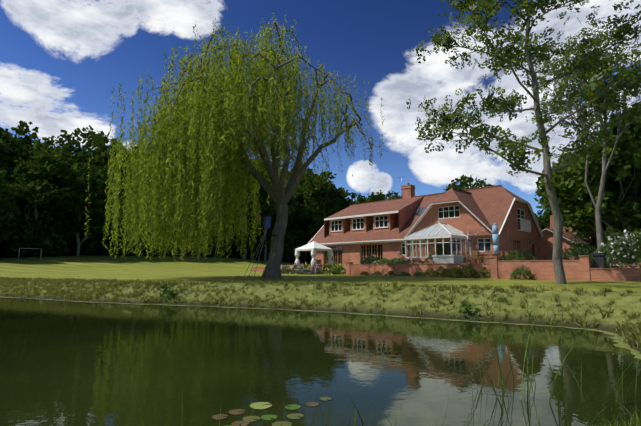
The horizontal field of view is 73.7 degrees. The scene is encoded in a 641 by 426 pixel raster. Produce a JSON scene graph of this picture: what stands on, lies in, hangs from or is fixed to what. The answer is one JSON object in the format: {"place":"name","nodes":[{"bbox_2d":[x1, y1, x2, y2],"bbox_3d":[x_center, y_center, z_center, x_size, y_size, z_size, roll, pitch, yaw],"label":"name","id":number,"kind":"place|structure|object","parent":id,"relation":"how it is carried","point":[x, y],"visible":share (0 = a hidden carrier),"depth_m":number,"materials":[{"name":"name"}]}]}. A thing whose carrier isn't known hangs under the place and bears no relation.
{"place":"outdoors","nodes":[
{"label":"outdoors","id":0,"kind":"place"},
{"bbox_2d":[0,297,640,425],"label":"pond water","id":1,"kind":"structure","parent":0,"point":[93,364],"depth_m":7.32,"materials":[{"name":"liquid"}]},
{"bbox_2d":[212,397,331,425],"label":"lily pads","id":2,"kind":"object","parent":1,"relation":"on","point":[259,405],"visible":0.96,"depth_m":4.98,"materials":[{"name":"green plant"}]},
{"bbox_2d":[4,297,640,425],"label":"duckweed edge","id":3,"kind":"object","parent":1,"relation":"on","point":[621,344],"visible":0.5,"depth_m":12.97,"materials":[{"name":"green plant"}]},
{"bbox_2d":[0,253,640,353],"bbox_3d":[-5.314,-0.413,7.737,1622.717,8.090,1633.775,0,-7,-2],"label":"ground","id":4,"kind":"structure","parent":0,"point":[155,268],"depth_m":20.17,"materials":[{"name":"green plant"}]},
{"bbox_2d":[0,169,21,225],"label":"tree","id":5,"kind":"object","parent":4,"relation":"on","point":[9,211],"visible":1,"depth_m":67.16,"materials":[{"name":"green plant"}]},
{"bbox_2d":[0,132,26,172],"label":"tree","id":6,"kind":"object","parent":4,"relation":"on","point":[3,149],"visible":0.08,"depth_m":76.83,"materials":[{"name":"green plant"}]},
{"bbox_2d":[13,202,37,217],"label":"tree","id":7,"kind":"object","parent":4,"relation":"on","point":[22,207],"visible":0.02,"depth_m":76.30,"materials":[{"name":"green plant"}]},
{"bbox_2d":[0,120,64,206],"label":"tree","id":8,"kind":"object","parent":4,"relation":"on","point":[7,163],"visible":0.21,"depth_m":81.11,"materials":[{"name":"green plant"}]},
{"bbox_2d":[3,141,79,256],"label":"tree","id":9,"kind":"object","parent":4,"relation":"on","point":[38,178],"visible":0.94,"depth_m":74.46,"materials":[{"name":"green plant"}]},
{"bbox_2d":[23,137,77,199],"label":"tree","id":10,"kind":"object","parent":4,"relation":"on","point":[66,155],"depth_m":92.21,"materials":[{"name":"green plant"}]},
{"bbox_2d":[41,130,85,162],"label":"tree","id":11,"kind":"object","parent":4,"relation":"on","point":[66,139],"visible":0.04,"depth_m":119.60,"materials":[{"name":"green plant"}]},
{"bbox_2d":[56,167,86,254],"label":"tree","id":12,"kind":"object","parent":4,"relation":"on","point":[83,168],"visible":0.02,"depth_m":89.95,"materials":[{"name":"green plant"}]},
{"bbox_2d":[51,162,115,255],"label":"tree","id":13,"kind":"object","parent":4,"relation":"on","point":[72,204],"visible":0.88,"depth_m":80.09,"materials":[{"name":"green plant"}]},
{"bbox_2d":[61,125,115,254],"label":"tree","id":14,"kind":"object","parent":4,"relation":"on","point":[77,157],"visible":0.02,"depth_m":95.85,"materials":[{"name":"green plant"}]},
{"bbox_2d":[96,228,131,255],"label":"understory","id":15,"kind":"object","parent":4,"relation":"on","point":[107,241],"visible":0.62,"depth_m":85.94,"materials":[{"name":"green plant"}]},
{"bbox_2d":[80,131,148,234],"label":"tree","id":16,"kind":"object","parent":4,"relation":"on","point":[102,141],"visible":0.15,"depth_m":88.12,"materials":[{"name":"green plant"}]},
{"bbox_2d":[95,225,136,255],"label":"understory","id":17,"kind":"object","parent":4,"relation":"on","point":[99,235],"visible":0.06,"depth_m":89.77,"materials":[{"name":"green plant"}]},
{"bbox_2d":[90,141,159,255],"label":"tree","id":18,"kind":"object","parent":4,"relation":"on","point":[101,171],"visible":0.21,"depth_m":85.29,"materials":[{"name":"green plant"}]},
{"bbox_2d":[123,232,154,255],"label":"understory","id":19,"kind":"object","parent":4,"relation":"on","point":[144,252],"visible":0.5,"depth_m":88.51,"materials":[{"name":"green plant"}]},
{"bbox_2d":[143,236,169,255],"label":"understory","id":20,"kind":"object","parent":4,"relation":"on","point":[159,249],"visible":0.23,"depth_m":94.00,"materials":[{"name":"green plant"}]},
{"bbox_2d":[140,200,181,255],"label":"tree","id":21,"kind":"object","parent":4,"relation":"on","point":[151,229],"visible":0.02,"depth_m":93.31,"materials":[{"name":"green plant"}]},
{"bbox_2d":[152,236,182,256],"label":"understory","id":22,"kind":"object","parent":4,"relation":"on","point":[170,252],"visible":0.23,"depth_m":97.48,"materials":[{"name":"green plant"}]},
{"bbox_2d":[178,235,202,256],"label":"understory","id":23,"kind":"object","parent":4,"relation":"on","point":[188,253],"visible":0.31,"depth_m":96.42,"materials":[{"name":"green plant"}]},
{"bbox_2d":[174,176,237,256],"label":"tree","id":24,"kind":"object","parent":4,"relation":"on","point":[216,222],"depth_m":99.52,"materials":[{"name":"green plant"}]},
{"bbox_2d":[205,228,234,256],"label":"understory","id":25,"kind":"object","parent":4,"relation":"on","point":[214,247],"visible":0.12,"depth_m":100.39,"materials":[{"name":"green plant"}]},
{"bbox_2d":[208,248,232,257],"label":"understory","id":26,"kind":"object","parent":4,"relation":"on","point":[225,255],"visible":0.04,"depth_m":107.88,"materials":[{"name":"green plant"}]},
{"bbox_2d":[191,137,256,256],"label":"tree","id":27,"kind":"object","parent":4,"relation":"on","point":[229,192],"depth_m":100.87,"materials":[{"name":"green plant"}]},
{"bbox_2d":[84,13,387,277],"bbox_3d":[-5.376,-4.568,31.228,20.282,19.352,20.949,0,-7,-2],"label":"willow","id":28,"kind":"object","parent":4,"relation":"on","point":[223,124],"visible":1,"depth_m":27.41,"materials":[{"name":"green plant"}]},
{"bbox_2d":[228,233,259,258],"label":"understory","id":29,"kind":"object","parent":4,"relation":"on","point":[247,247],"visible":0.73,"depth_m":101.70,"materials":[{"name":"green plant"}]},
{"bbox_2d":[225,143,267,258],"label":"tree","id":30,"kind":"object","parent":4,"relation":"on","point":[262,193],"visible":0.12,"depth_m":100.76,"materials":[{"name":"green plant"}]},
{"bbox_2d":[229,206,266,257],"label":"tree","id":31,"kind":"object","parent":4,"relation":"on","point":[250,217],"visible":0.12,"depth_m":105.23,"materials":[{"name":"green plant"}]},
{"bbox_2d":[232,250,263,257],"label":"understory","id":32,"kind":"object","parent":4,"relation":"on","point":[255,255],"visible":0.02,"depth_m":121.64,"materials":[{"name":"green plant"}]},
{"bbox_2d":[243,217,269,278],"bbox_3d":[-4.342,2.353,29.611,1.844,4.306,0.919,2,-8,-17],"label":"rope ladder","id":33,"kind":"object","parent":4,"relation":"on","point":[267,222],"visible":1,"depth_m":29.94,"materials":[{"name":"blue fabric"}]},
{"bbox_2d":[255,230,272,258],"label":"understory","id":34,"kind":"object","parent":4,"relation":"on","point":[268,238],"visible":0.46,"depth_m":105.91,"materials":[{"name":"green plant"}]},
{"bbox_2d":[248,166,297,260],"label":"tree","id":35,"kind":"object","parent":4,"relation":"on","point":[266,208],"visible":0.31,"depth_m":103.09,"materials":[{"name":"green plant"}]},
{"bbox_2d":[262,199,308,261],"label":"tree","id":36,"kind":"object","parent":4,"relation":"on","point":[294,232],"visible":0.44,"depth_m":107.01,"materials":[{"name":"green plant"}]},
{"bbox_2d":[282,241,302,260],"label":"understory","id":37,"kind":"object","parent":4,"relation":"on","point":[289,249],"visible":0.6,"depth_m":105.52,"materials":[{"name":"green plant"}]},
{"bbox_2d":[281,170,306,191],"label":"tree","id":38,"kind":"object","parent":4,"relation":"on","point":[301,182],"depth_m":134.57,"materials":[{"name":"green plant"}]},
{"bbox_2d":[287,188,312,229],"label":"tree","id":39,"kind":"object","parent":4,"relation":"on","point":[297,196],"visible":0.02,"depth_m":114.52,"materials":[{"name":"green plant"}]},
{"bbox_2d":[296,184,313,258],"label":"tree","id":40,"kind":"object","parent":4,"relation":"on","point":[302,187],"depth_m":127.14,"materials":[{"name":"green plant"}]},
{"bbox_2d":[299,251,310,259],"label":"understory","id":41,"kind":"object","parent":4,"relation":"on","point":[307,256],"visible":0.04,"depth_m":124.48,"materials":[{"name":"green plant"}]},
{"bbox_2d":[299,202,314,262],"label":"tree","id":42,"kind":"object","parent":4,"relation":"on","point":[305,224],"visible":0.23,"depth_m":116.12,"materials":[{"name":"green plant"}]},
{"bbox_2d":[302,167,318,183],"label":"tree","id":43,"kind":"object","parent":4,"relation":"on","point":[309,173],"visible":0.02,"depth_m":142.35,"materials":[{"name":"green plant"}]},
{"bbox_2d":[295,241,332,267],"bbox_3d":[-0.746,4.585,47.511,3.185,2.950,3.184,-7,-10,44],"label":"gazebo","id":44,"kind":"object","parent":4,"relation":"on","point":[313,247],"visible":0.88,"depth_m":47.15,"materials":[{"name":"white fabric"}]},
{"bbox_2d":[155,284,480,314],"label":"bank weeds","id":45,"kind":"object","parent":4,"relation":"on","point":[465,303],"visible":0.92,"depth_m":14.49,"materials":[{"name":"green plant"}]},
{"bbox_2d":[0,276,640,351],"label":"bank grass","id":46,"kind":"structure","parent":4,"relation":"on","point":[633,331],"depth_m":18.76,"materials":[{"name":"green plant"}]},
{"bbox_2d":[1,397,640,425],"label":"bank grass","id":47,"kind":"structure","parent":4,"relation":"on","point":[633,422],"depth_m":4.31,"materials":[{"name":"green plant"}]},
{"bbox_2d":[298,169,355,234],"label":"tree","id":48,"kind":"object","parent":4,"relation":"on","point":[333,199],"visible":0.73,"depth_m":106.45,"materials":[{"name":"green plant"}]},
{"bbox_2d":[342,190,369,208],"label":"tree","id":49,"kind":"object","parent":4,"relation":"on","point":[360,199],"visible":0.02,"depth_m":138.28,"materials":[{"name":"green plant"}]},
{"bbox_2d":[355,190,385,202],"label":"tree","id":50,"kind":"object","parent":4,"relation":"on","point":[374,198],"visible":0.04,"depth_m":123.86,"materials":[{"name":"green plant"}]},
{"bbox_2d":[380,190,401,199],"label":"tree","id":51,"kind":"object","parent":4,"relation":"on","point":[394,196],"visible":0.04,"depth_m":129.76,"materials":[{"name":"green plant"}]},
{"bbox_2d":[253,255,640,281],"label":"terrace walls","id":52,"kind":"structure","parent":4,"relation":"on","point":[582,269],"depth_m":26.15,"materials":[{"name":"brick"}]},
{"bbox_2d":[372,222,508,262],"bbox_3d":[8.853,2.819,37.532,3.878,3.277,14.435,6,-10,-41],"label":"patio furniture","id":53,"kind":"object","parent":52,"relation":"on","point":[452,258],"visible":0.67,"depth_m":33.69,"materials":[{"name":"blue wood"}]},
{"bbox_2d":[308,177,596,264],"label":"house","id":54,"kind":"structure","parent":4,"relation":"on","point":[409,224],"depth_m":42.00,"materials":[{"name":"brick"}]},
{"bbox_2d":[280,225,640,279],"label":"garden planting","id":55,"kind":"object","parent":4,"relation":"on","point":[621,247],"visible":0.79,"depth_m":30.35,"materials":[{"name":"green plant"}]},
{"bbox_2d":[443,175,494,191],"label":"tree","id":56,"kind":"object","parent":4,"relation":"on","point":[463,184],"depth_m":107.33,"materials":[{"name":"green plant"}]},
{"bbox_2d":[326,299,639,425],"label":"reeds","id":57,"kind":"object","parent":4,"relation":"on","point":[527,371],"visible":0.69,"depth_m":5.50,"materials":[{"name":"green plant"}]},
{"bbox_2d":[406,0,640,283],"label":"tree","id":58,"kind":"object","parent":4,"relation":"on","point":[530,53],"visible":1,"depth_m":20.58,"materials":[{"name":"green plant"}]},
{"bbox_2d":[534,210,545,220],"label":"tree","id":59,"kind":"object","parent":4,"relation":"on","point":[540,213],"visible":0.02,"depth_m":160.67,"materials":[{"name":"green plant"}]},
{"bbox_2d":[536,216,544,230],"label":"tree","id":60,"kind":"object","parent":4,"relation":"on","point":[540,222],"visible":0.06,"depth_m":135.38,"materials":[{"name":"green plant"}]},
{"bbox_2d":[541,204,550,227],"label":"tree","id":61,"kind":"object","parent":4,"relation":"on","point":[546,217],"visible":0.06,"depth_m":122.33,"materials":[{"name":"green plant"}]},
{"bbox_2d":[521,15,640,250],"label":"tree","id":62,"kind":"object","parent":4,"relation":"on","point":[607,103],"visible":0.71,"depth_m":32.32,"materials":[{"name":"green plant"}]},
{"bbox_2d":[550,215,622,262],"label":"neighbour house","id":63,"kind":"structure","parent":4,"relation":"on","point":[552,222],"depth_m":65.61,"materials":[{"name":"brick"}]},
{"bbox_2d":[533,135,640,258],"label":"tree","id":64,"kind":"object","parent":4,"relation":"on","point":[623,175],"visible":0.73,"depth_m":36.77,"materials":[{"name":"green plant"}]},
{"bbox_2d":[538,151,640,260],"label":"foliage","id":65,"kind":"object","parent":4,"relation":"on","point":[554,166],"visible":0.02,"depth_m":45.58,"materials":[{"name":"green plant"}]},
{"bbox_2d":[571,103,640,242],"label":"tree","id":66,"kind":"object","parent":4,"relation":"on","point":[633,129],"visible":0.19,"depth_m":39.58,"materials":[{"name":"green plant"}]},
{"bbox_2d":[583,224,640,260],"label":"understory","id":67,"kind":"object","parent":4,"relation":"on","point":[594,240],"visible":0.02,"depth_m":48.87,"materials":[{"name":"green plant"}]},
{"bbox_2d":[633,202,640,218],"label":"tree","id":68,"kind":"object","parent":4,"relation":"on","point":[635,207],"visible":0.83,"depth_m":32.74,"materials":[{"name":"green plant"}]},
{"bbox_2d":[0,0,640,216],"label":"sky","id":69,"kind":"structure","parent":0,"point":[62,61],"materials":[{"name":"blue"}]},
{"bbox_2d":[591,253,605,267],"bbox_3d":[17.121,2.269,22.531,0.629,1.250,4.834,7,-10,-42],"label":"trash bin","id":70,"kind":"object","parent":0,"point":[599,260],"visible":1,"depth_m":23.85,"materials":[{"name":"grey plastic"}]}
]}

